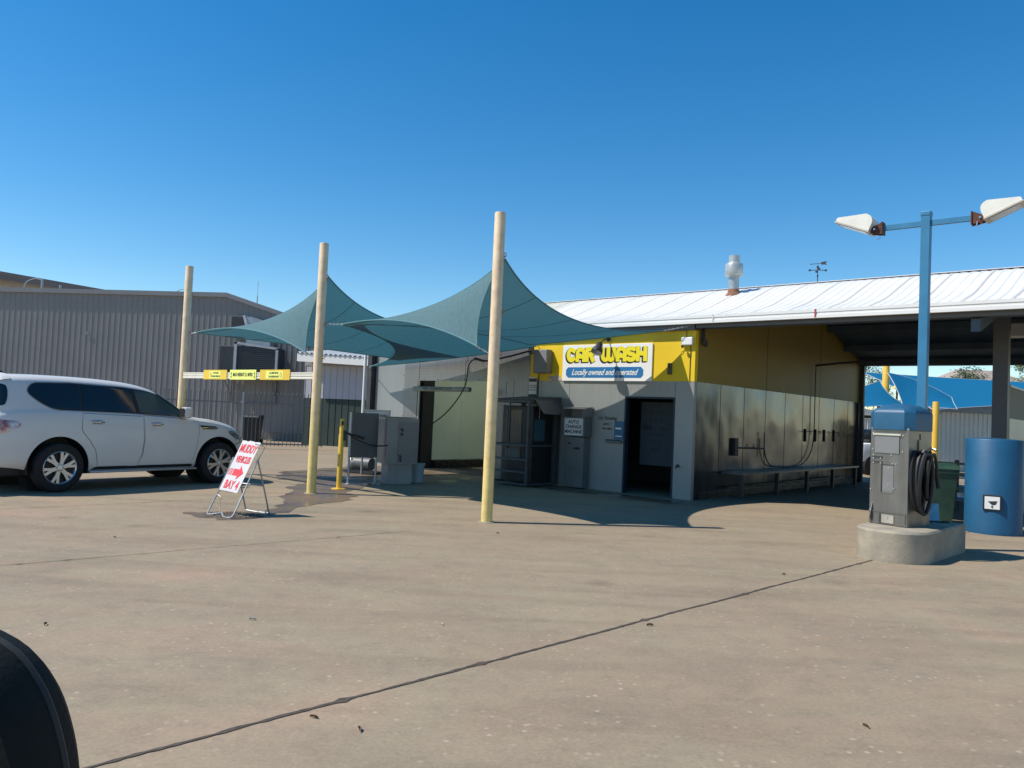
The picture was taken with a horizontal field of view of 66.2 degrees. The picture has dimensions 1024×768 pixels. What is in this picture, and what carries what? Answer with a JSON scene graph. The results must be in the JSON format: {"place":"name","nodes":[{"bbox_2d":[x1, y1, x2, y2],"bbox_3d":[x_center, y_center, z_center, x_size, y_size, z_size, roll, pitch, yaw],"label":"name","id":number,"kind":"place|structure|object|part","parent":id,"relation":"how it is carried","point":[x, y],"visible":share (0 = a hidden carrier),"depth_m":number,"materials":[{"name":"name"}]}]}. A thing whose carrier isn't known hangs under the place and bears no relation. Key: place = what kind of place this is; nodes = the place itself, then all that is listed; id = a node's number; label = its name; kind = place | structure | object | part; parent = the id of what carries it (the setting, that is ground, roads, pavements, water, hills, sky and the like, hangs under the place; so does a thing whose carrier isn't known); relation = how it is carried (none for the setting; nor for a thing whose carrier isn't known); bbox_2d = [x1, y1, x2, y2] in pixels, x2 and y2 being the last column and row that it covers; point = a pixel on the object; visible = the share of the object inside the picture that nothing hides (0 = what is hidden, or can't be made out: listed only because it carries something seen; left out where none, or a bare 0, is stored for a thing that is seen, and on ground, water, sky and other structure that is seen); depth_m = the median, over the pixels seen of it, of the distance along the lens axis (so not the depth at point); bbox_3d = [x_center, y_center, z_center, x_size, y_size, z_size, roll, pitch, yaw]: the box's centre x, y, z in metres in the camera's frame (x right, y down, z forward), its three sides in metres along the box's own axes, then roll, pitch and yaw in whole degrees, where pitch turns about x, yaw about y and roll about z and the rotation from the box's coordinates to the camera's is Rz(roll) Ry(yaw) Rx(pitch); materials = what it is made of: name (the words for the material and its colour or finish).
{"place":"outdoors","nodes":[
{"label":"outdoors","id":0,"kind":"place"},
{"bbox_2d":[0,630,79,767],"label":"wing mirror","id":1,"kind":"object","parent":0,"point":[36,728],"visible":1,"depth_m":0.78,"materials":[{"name":"black plastic"}]},
{"bbox_2d":[0,271,103,289],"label":"roofed building","id":2,"kind":"structure","parent":0,"point":[7,279],"depth_m":47.23,"materials":[{"name":"grey metal"}]},
{"bbox_2d":[0,439,1023,767],"bbox_3d":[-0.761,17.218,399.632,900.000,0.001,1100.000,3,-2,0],"label":"ground","id":3,"kind":"structure","parent":0,"point":[154,645],"depth_m":5.91,"materials":[{"name":"concrete"}]},
{"bbox_2d":[0,370,241,491],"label":"parked wagon","id":4,"kind":"object","parent":3,"relation":"on","point":[60,433],"visible":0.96,"depth_m":13.50,"materials":[{"name":"white paint"}]},
{"bbox_3d":[-7.550,0.201,12.992,0.149,0.433,0.809,1,-3,33],"label":"quarter window","id":5,"kind":"part","parent":4,"relation":"part of","materials":[{"name":"black glass"}]},
{"bbox_3d":[-7.059,0.263,13.751,0.152,0.452,0.961,1,-3,33],"label":"rear door window","id":6,"kind":"part","parent":4,"relation":"part of","materials":[{"name":"black glass"}]},
{"bbox_3d":[-6.940,0.978,13.697,0.081,0.901,1.115,1,-3,33],"label":"door","id":7,"kind":"part","parent":4,"relation":"part of","materials":[{"name":"white paint"}]},
{"bbox_3d":[-6.530,0.358,14.570,0.158,0.454,0.985,1,-3,33],"label":"front door window","id":8,"kind":"part","parent":4,"relation":"part of","materials":[{"name":"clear glass"}]},
{"bbox_3d":[-6.365,1.044,14.605,0.109,0.891,1.217,1,-3,33],"label":"door","id":9,"kind":"part","parent":4,"relation":"part of","materials":[{"name":"white paint"}]},
{"bbox_2d":[0,278,363,440],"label":"warehouse","id":10,"kind":"structure","parent":3,"relation":"on","point":[132,337],"depth_m":35.26,"materials":[{"name":"metal"}]},
{"bbox_2d":[219,341,284,402],"bbox_3d":[-11.415,-0.471,34.525,2.550,2.649,1.320,3,-2,0],"label":"wall cooler","id":11,"kind":"object","parent":10,"relation":"attached to","point":[258,358],"depth_m":33.94,"materials":[{"name":"grey metal"}]},
{"bbox_2d":[231,315,274,346],"bbox_3d":[-11.460,-2.287,34.746,1.900,1.370,1.100,3,-2,0],"label":"duct hood","id":12,"kind":"object","parent":10,"relation":"attached to","point":[240,320],"visible":0.47,"depth_m":34.27,"materials":[{"name":"metal"}]},
{"bbox_2d":[177,266,193,408],"bbox_3d":[-7.352,-0.345,17.594,0.260,4.615,0.260,3,-2,0],"label":"shade post","id":13,"kind":"object","parent":3,"relation":"on","point":[186,320],"visible":0.67,"depth_m":17.56,"materials":[{"name":"metal"}]},
{"bbox_2d":[183,370,312,379],"bbox_3d":[-5.492,-0.187,16.003,4.738,0.200,0.066,1,-3,40],"label":"height bar","id":14,"kind":"object","parent":13,"relation":"attached to","point":[252,374],"visible":1,"depth_m":15.78,"materials":[{"name":"white paint"}]},
{"bbox_2d":[190,273,394,357],"bbox_3d":[-3.481,-1.123,18.179,4.899,1.570,5.889,1,-3,41],"label":"shade sail","id":15,"kind":"object","parent":13,"relation":"attached to","point":[294,326],"visible":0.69,"depth_m":16.70,"materials":[{"name":"fabric"}]},
{"bbox_2d":[142,386,239,430],"bbox_3d":[-11.379,1.155,27.503,3.506,2.040,0.070,3,-2,-12],"label":"picket fence","id":16,"kind":"object","parent":3,"relation":"on","point":[212,401],"visible":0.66,"depth_m":27.66,"materials":[{"name":"metal"}]},
{"bbox_2d":[11,530,415,564],"bbox_3d":[-4.130,1.722,7.807,7.818,0.001,0.034,5,-3,-43],"label":"paving joint","id":17,"kind":"object","parent":3,"relation":"on","point":[187,549],"visible":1,"depth_m":8.31,"materials":[{"name":"grey concrete"}]},
{"bbox_2d":[203,511,263,518],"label":"gravel","id":18,"kind":"structure","parent":3,"relation":"on","point":[246,516],"depth_m":11.10,"materials":[{"name":"grey gravel"}]},
{"bbox_2d":[207,440,269,517],"bbox_3d":[-3.875,1.345,11.259,0.590,1.059,0.746,1,-3,30],"label":"sandwich sign","id":19,"kind":"object","parent":3,"relation":"on","point":[237,469],"visible":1,"depth_m":11.23,"materials":[{"name":"metal"}]},
{"bbox_2d":[242,414,263,442],"bbox_3d":[-10.289,1.789,31.160,0.693,1.155,0.888,3,-2,0],"label":"wheelie bin","id":20,"kind":"object","parent":3,"relation":"on","point":[258,421],"visible":0.65,"depth_m":30.82,"materials":[{"name":"plastic"}]},
{"bbox_2d":[182,482,372,519],"bbox_3d":[-3.641,1.977,13.776,1.778,0.001,6.332,2,-2,4],"label":"wet patch","id":21,"kind":"object","parent":3,"relation":"on","point":[297,497],"visible":0.91,"depth_m":13.72,"materials":[{"name":"grey liquid"}]},
{"bbox_2d":[240,391,324,446],"bbox_3d":[-8.208,1.322,28.201,2.873,2.040,0.070,3,-2,-14],"label":"picket fence","id":22,"kind":"object","parent":3,"relation":"on","point":[243,413],"visible":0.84,"depth_m":28.11,"materials":[{"name":"metal"}]},
{"bbox_2d":[305,243,328,493],"bbox_3d":[-3.577,-0.300,14.473,0.260,4.615,0.260,3,-2,0],"label":"shade post","id":23,"kind":"object","parent":3,"relation":"on","point":[317,369],"visible":1,"depth_m":14.41,"materials":[{"name":"metal"}]},
{"bbox_2d":[297,350,367,446],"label":"corrugated shed","id":24,"kind":"structure","parent":3,"relation":"on","point":[342,383],"depth_m":32.01,"materials":[{"name":"white metal"}]},
{"bbox_2d":[331,419,345,489],"bbox_3d":[-3.354,1.368,15.373,0.290,1.375,0.290,3,-2,0],"label":"bollard","id":25,"kind":"object","parent":3,"relation":"on","point":[342,435],"visible":1,"depth_m":15.33,"materials":[{"name":"metal"}]},
{"bbox_2d":[345,412,378,484],"bbox_3d":[-3.143,1.361,16.614,0.780,1.505,0.120,5,-3,-42],"label":"steel board","id":26,"kind":"object","parent":3,"relation":"on","point":[366,425],"visible":0.97,"depth_m":16.59,"materials":[{"name":"grey metal"}]},
{"bbox_2d":[360,409,390,474],"bbox_3d":[-3.274,1.407,18.845,0.675,1.575,0.050,2,-2,8],"label":"car wash notice","id":27,"kind":"object","parent":3,"relation":"on","point":[381,413],"visible":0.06,"depth_m":18.84,"materials":[{"name":"metal"}]},
{"bbox_2d":[277,466,482,484],"bbox_3d":[-2.973,2.232,19.511,4.253,0.001,6.638,2,-2,21],"label":"wet patch","id":28,"kind":"object","parent":3,"relation":"on","point":[430,476],"visible":0.6,"depth_m":18.45,"materials":[{"name":"grey liquid"}]},
{"bbox_2d":[343,458,380,473],"bbox_3d":[-3.663,1.993,19.343,1.050,0.369,0.400,1,-3,30],"label":"pump unit","id":29,"kind":"object","parent":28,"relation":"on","point":[368,465],"visible":0.77,"depth_m":19.23,"materials":[{"name":"metal"}]},
{"bbox_2d":[377,416,418,483],"bbox_3d":[-2.490,1.435,17.080,0.740,1.450,0.703,4,-3,-28],"label":"control cabinet","id":30,"kind":"object","parent":3,"relation":"on","point":[397,456],"visible":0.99,"depth_m":16.85,"materials":[{"name":"grey metal"}]},
{"bbox_3d":[-2.224,1.258,16.863,0.440,0.870,0.062,4,-3,-28],"label":"door","id":31,"kind":"part","parent":30,"relation":"part of","materials":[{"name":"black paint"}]},
{"bbox_2d":[411,463,424,482],"bbox_3d":[-2.120,1.984,17.552,0.356,0.425,0.356,3,-2,0],"label":"bucket","id":32,"kind":"object","parent":3,"relation":"on","point":[417,472],"visible":0.77,"depth_m":17.42,"materials":[{"name":"plastic"}]},
{"bbox_2d":[84,560,871,767],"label":"paving joint","id":33,"kind":"object","parent":3,"relation":"on","point":[340,700],"visible":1,"depth_m":4.52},
{"bbox_2d":[478,211,506,523],"bbox_3d":[-0.275,-0.263,11.690,0.260,4.615,0.260,3,-2,0],"label":"shade post","id":34,"kind":"object","parent":3,"relation":"on","point":[496,310],"visible":1,"depth_m":11.62,"materials":[{"name":"metal"}]},
{"bbox_2d":[325,254,688,368],"bbox_3d":[-2.094,-1.069,17.346,10.428,1.520,6.169,1,-3,42],"label":"shade sail","id":35,"kind":"object","parent":34,"relation":"attached to","point":[457,325],"visible":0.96,"depth_m":14.72,"materials":[{"name":"fabric"}]},
{"bbox_2d":[500,405,552,482],"bbox_3d":[0.345,1.400,18.484,0.930,1.760,0.764,1,-3,41],"label":"drinks machine","id":36,"kind":"object","parent":3,"relation":"on","point":[546,424],"visible":0.65,"depth_m":18.19,"materials":[{"name":"white paint"}]},
{"bbox_2d":[505,409,521,457],"bbox_3d":[0.033,1.158,18.278,0.480,1.120,0.006,1,-3,41],"label":"window","id":37,"kind":"structure","parent":36,"relation":"in","point":[518,411],"depth_m":18.26,"materials":[{"name":"black glass"}]},
{"bbox_2d":[494,396,561,485],"bbox_3d":[0.391,1.289,18.271,1.445,2.030,1.160,1,-3,41],"label":"security cage","id":38,"kind":"object","parent":3,"relation":"on","point":[548,406],"visible":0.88,"depth_m":17.93,"materials":[{"name":"paint"}]},
{"bbox_2d":[562,406,592,487],"bbox_3d":[1.452,1.426,17.892,0.620,1.840,0.360,1,-3,41],"label":"change machine","id":39,"kind":"object","parent":3,"relation":"on","point":[576,461],"visible":1,"depth_m":17.80,"materials":[{"name":"metal"}]},
{"bbox_2d":[494,481,681,503],"bbox_3d":[1.326,2.336,17.312,5.426,0.001,1.119,1,-3,38],"label":"kerb","id":40,"kind":"object","parent":3,"relation":"on","point":[576,490],"visible":0.72,"depth_m":16.93,"materials":[{"name":"concrete"}]},
{"bbox_2d":[361,266,1023,513],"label":"car wash building","id":41,"kind":"structure","parent":3,"relation":"on","point":[758,358],"depth_m":18.60,"materials":[{"name":"silver metal"}]},
{"bbox_2d":[346,347,533,446],"bbox_3d":[-1.826,0.181,18.062,4.953,2.471,1.324,4,-3,-39],"label":"hose boom","id":42,"kind":"object","parent":41,"relation":"attached to","point":[530,350],"visible":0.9,"depth_m":18.75,"materials":[{"name":"rubber"}]},
{"bbox_2d":[412,360,473,391],"bbox_3d":[-1.641,-0.224,20.483,2.064,0.867,0.646,1,-3,41],"label":"clearance tube","id":43,"kind":"object","parent":41,"relation":"hanging from","point":[443,389],"visible":1,"depth_m":20.16,"materials":[{"name":"black paint"}]},
{"bbox_2d":[528,377,536,396],"bbox_3d":[0.501,0.086,19.024,0.261,0.500,0.016,1,-3,41],"label":"notice plate","id":44,"kind":"object","parent":41,"relation":"attached to","point":[532,385],"visible":1,"depth_m":19.02,"materials":[{"name":"metal"}]},
{"bbox_2d":[533,349,552,405],"bbox_3d":[0.711,-0.051,18.731,0.420,1.530,0.224,1,-3,41],"label":"meter box","id":45,"kind":"object","parent":41,"relation":"attached to","point":[542,361],"visible":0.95,"depth_m":18.64,"materials":[{"name":"metal"}]},
{"bbox_2d":[533,350,546,371],"bbox_3d":[0.661,-0.542,18.666,0.380,0.520,0.003,1,-3,41],"label":"door","id":46,"kind":"structure","parent":45,"relation":"in","point":[539,365],"depth_m":18.66,"materials":[{"name":"grey metal"}]},
{"bbox_2d":[591,338,610,355],"bbox_3d":[1.984,-0.846,17.471,0.262,0.451,0.574,1,-3,41],"label":"spot lamp","id":47,"kind":"object","parent":41,"relation":"attached to","point":[597,349],"visible":0.98,"depth_m":17.32,"materials":[{"name":"metal"}]},
{"bbox_2d":[598,416,615,429],"bbox_3d":[2.138,0.873,17.602,0.505,0.304,0.008,1,-3,40],"label":"wall lettering","id":48,"kind":"object","parent":41,"relation":"attached to","point":[607,419],"depth_m":17.62,"materials":[{"name":"paint"}]},
{"bbox_2d":[562,343,652,380],"bbox_3d":[2.109,-0.481,17.698,2.400,0.830,0.040,1,-3,41],"label":"car wash sign","id":49,"kind":"object","parent":41,"relation":"attached to","point":[624,362],"visible":0.98,"depth_m":17.61,"materials":[{"name":"white paint"}]},
{"bbox_2d":[605,439,621,442],"bbox_3d":[2.254,1.267,17.404,0.390,0.070,0.095,1,-3,41],"label":"leaflet shelf","id":50,"kind":"object","parent":41,"relation":"attached to","point":[612,441],"visible":1,"depth_m":17.37,"materials":[{"name":"metal"}]},
{"bbox_2d":[614,421,623,439],"bbox_3d":[2.364,1.026,17.384,0.240,0.400,0.012,1,-3,41],"label":"poster","id":51,"kind":"object","parent":41,"relation":"attached to","point":[618,429],"visible":1,"depth_m":17.38,"materials":[{"name":"blue paper"}]},
{"bbox_2d":[639,402,672,466],"bbox_3d":[3.252,1.104,17.360,0.940,1.400,0.046,1,-3,41],"label":"price board","id":52,"kind":"object","parent":41,"relation":"hanging from","point":[656,434],"visible":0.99,"depth_m":17.39,"materials":[{"name":"black paint"}]},
{"bbox_2d":[667,363,671,373],"bbox_3d":[3.335,-0.324,16.625,0.090,0.240,0.058,1,-3,41],"label":"switch box","id":53,"kind":"object","parent":41,"relation":"attached to","point":[669,368],"visible":1,"depth_m":16.60,"materials":[{"name":"metal"}]},
{"bbox_2d":[681,330,693,380],"bbox_3d":[3.628,-0.607,16.349,0.260,1.090,0.133,1,-3,41],"label":"security lamp","id":54,"kind":"object","parent":41,"relation":"attached to","point":[686,340],"visible":1,"depth_m":16.34,"materials":[{"name":"white metal"}]},
{"bbox_2d":[701,329,707,346],"bbox_3d":[4.012,-0.958,16.409,0.100,0.390,0.177,1,-3,41],"label":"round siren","id":55,"kind":"object","parent":41,"relation":"attached to","point":[704,342],"visible":1,"depth_m":16.40,"materials":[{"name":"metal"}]},
{"bbox_2d":[725,255,742,295],"bbox_3d":[5.380,-2.603,19.057,0.420,1.010,0.420,1,-3,41],"label":"roof flue","id":56,"kind":"object","parent":41,"relation":"on","point":[734,269],"visible":0.91,"depth_m":18.93,"materials":[{"name":"silver metal"}]},
{"bbox_2d":[732,432,764,456],"bbox_3d":[5.491,1.407,18.205,0.093,0.600,1.602,1,-3,41],"label":"wall reel","id":57,"kind":"object","parent":41,"relation":"attached to","point":[735,442],"depth_m":17.67,"materials":[{"name":"black paint"}]},
{"bbox_2d":[809,261,826,281],"bbox_3d":[7.627,-2.760,19.578,0.329,0.575,0.395,4,-3,-33],"label":"weather vane","id":58,"kind":"object","parent":41,"relation":"on","point":[822,263],"visible":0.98,"depth_m":19.57,"materials":[{"name":"metal"}]},
{"bbox_2d":[764,360,880,466],"bbox_3d":[7.903,0.681,20.657,5.067,3.007,0.825,4,-3,-35],"label":"bay hose","id":59,"kind":"object","parent":41,"relation":"hanging from","point":[836,363],"visible":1,"depth_m":21.38,"materials":[{"name":"rubber"}]},
{"bbox_2d":[865,381,901,406],"bbox_3d":[12.390,0.423,29.578,4.818,1.296,1.922,3,-2,0],"label":"shade sail","id":60,"kind":"object","parent":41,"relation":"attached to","point":[877,394],"visible":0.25,"depth_m":29.64,"materials":[{"name":"blue fabric"}]},
{"bbox_2d":[887,373,956,408],"bbox_3d":[15.026,0.250,28.810,2.314,1.302,1.138,2,-2,13],"label":"shade sail","id":61,"kind":"object","parent":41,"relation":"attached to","point":[906,387],"visible":0.78,"depth_m":28.81,"materials":[{"name":"blue fabric"}]},
{"bbox_2d":[1011,323,1023,337],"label":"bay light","id":62,"kind":"object","parent":41,"relation":"hanging from","point":[1017,330],"depth_m":15.43,"materials":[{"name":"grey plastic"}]},
{"bbox_2d":[721,464,858,499],"bbox_3d":[7.292,2.420,19.934,0.520,0.570,7.800,1,-3,41],"label":"wash bench","id":63,"kind":"object","parent":3,"relation":"on","point":[777,472],"visible":1,"depth_m":19.08,"materials":[{"name":"metal"}]},
{"bbox_2d":[863,429,870,474],"bbox_3d":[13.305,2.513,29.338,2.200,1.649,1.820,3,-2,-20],"label":"parked ute","id":64,"kind":"object","parent":3,"relation":"on","point":[866,451],"visible":0.25,"depth_m":28.19,"materials":[{"name":"white paint"}]},
{"bbox_2d":[864,409,872,428],"bbox_3d":[14.109,2.291,33.608,6.100,2.500,0.100,3,-2,-3],"label":"white metal fence","id":65,"kind":"object","parent":3,"relation":"on","point":[867,418],"visible":0.02,"depth_m":33.69,"materials":[{"name":"metal"}]},
{"bbox_2d":[865,366,891,408],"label":"tree","id":66,"kind":"object","parent":3,"relation":"on","point":[871,380],"visible":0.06,"depth_m":49.70,"materials":[{"name":"green plant"}]},
{"bbox_2d":[865,366,895,409],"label":"tree","id":67,"kind":"object","parent":3,"relation":"on","point":[876,370],"visible":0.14,"depth_m":50.91,"materials":[{"name":"green plant"}]},
{"bbox_2d":[882,366,889,392],"bbox_3d":[14.771,0.655,31.004,0.339,5.620,0.258,1,-3,29],"label":"yard post","id":68,"kind":"object","parent":3,"relation":"on","point":[885,376],"depth_m":30.95,"materials":[{"name":"metal"}]},
{"bbox_2d":[856,522,965,564],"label":"pump island","id":69,"kind":"structure","parent":3,"relation":"on","point":[932,542],"depth_m":9.71,"materials":[{"name":"concrete"}]},
{"bbox_2d":[869,404,940,527],"bbox_3d":[5.173,1.053,10.320,0.674,1.592,0.764,4,-3,-36],"label":"vacuum unit","id":70,"kind":"object","parent":69,"relation":"on","point":[904,477],"visible":1,"depth_m":10.15,"materials":[{"name":"silver metal"}]},
{"bbox_2d":[834,196,1023,409],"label":"light pole","id":71,"kind":"object","parent":69,"relation":"on","point":[992,210],"visible":0.91,"depth_m":10.95,"materials":[{"name":"blue metal"}]},
{"bbox_2d":[929,503,939,522],"bbox_3d":[5.791,1.774,10.878,0.200,0.250,0.220,2,-2,20],"label":"blue board","id":72,"kind":"object","parent":69,"relation":"on","point":[934,512],"visible":0.43,"depth_m":10.81,"materials":[{"name":"blue plastic"}]},
{"bbox_2d":[929,521,948,522],"bbox_3d":[5.777,1.876,10.693,0.404,0.033,0.046,3,-2,-16],"label":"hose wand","id":73,"kind":"object","parent":69,"relation":"on","point":[940,521],"visible":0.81,"depth_m":10.72,"materials":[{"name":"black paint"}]},
{"bbox_2d":[931,402,941,460],"bbox_3d":[14.021,1.912,25.951,0.290,2.650,0.199,2,-2,24],"label":"yard post","id":74,"kind":"object","parent":3,"relation":"on","point":[935,431],"visible":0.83,"depth_m":25.91,"materials":[{"name":"metal"}]},
{"bbox_2d":[898,400,991,471],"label":"shed","id":75,"kind":"structure","parent":3,"relation":"on","point":[958,427],"depth_m":34.13,"materials":[{"name":"white metal"}]},
{"bbox_2d":[932,463,960,521],"bbox_3d":[7.588,1.951,14.120,0.647,1.078,0.830,2,-2,18],"label":"wheelie bin","id":76,"kind":"object","parent":3,"relation":"on","point":[944,495],"visible":0.4,"depth_m":13.76,"materials":[{"name":"plastic"}]},
{"bbox_2d":[937,460,964,508],"bbox_3d":[9.534,2.159,16.868,1.500,1.050,0.120,1,-3,41],"label":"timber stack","id":77,"kind":"object","parent":3,"relation":"on","point":[958,488],"visible":0.19,"depth_m":16.85,"materials":[{"name":"brown wood"}]},
{"bbox_2d":[957,493,963,499],"bbox_3d":[9.151,2.419,15.882,0.280,0.420,0.024,1,-3,35],"label":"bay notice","id":78,"kind":"object","parent":3,"relation":"on","point":[960,496],"visible":0.4,"depth_m":15.93,"materials":[{"name":"blue paint"}]},
{"bbox_2d":[944,366,989,379],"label":"tree","id":79,"kind":"object","parent":3,"relation":"on","point":[964,374],"visible":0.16,"depth_m":49.82,"materials":[{"name":"green plant"}]},
{"bbox_2d":[964,438,1023,536],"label":"blue tank","id":80,"kind":"object","parent":3,"relation":"on","point":[994,487],"visible":0.94,"depth_m":12.73,"materials":[{"name":"paint"}]},
{"bbox_2d":[1011,365,1023,381],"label":"tree","id":81,"kind":"object","parent":3,"relation":"on","point":[1020,369],"visible":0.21,"depth_m":48.87,"materials":[{"name":"green plant"}]},
{"bbox_2d":[0,0,1023,409],"label":"sky","id":82,"kind":"structure","parent":0,"point":[625,147],"materials":[{"name":"blue"}]},
{"bbox_2d":[865,372,1023,409],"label":"shade sail","id":83,"kind":"object","parent":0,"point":[964,393],"visible":0.52,"depth_m":32.17,"materials":[{"name":"blue fabric"}]},
{"bbox_2d":[938,369,1023,381],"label":"tree","id":84,"kind":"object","parent":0,"point":[949,374],"depth_m":58.51,"materials":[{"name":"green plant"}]}
]}

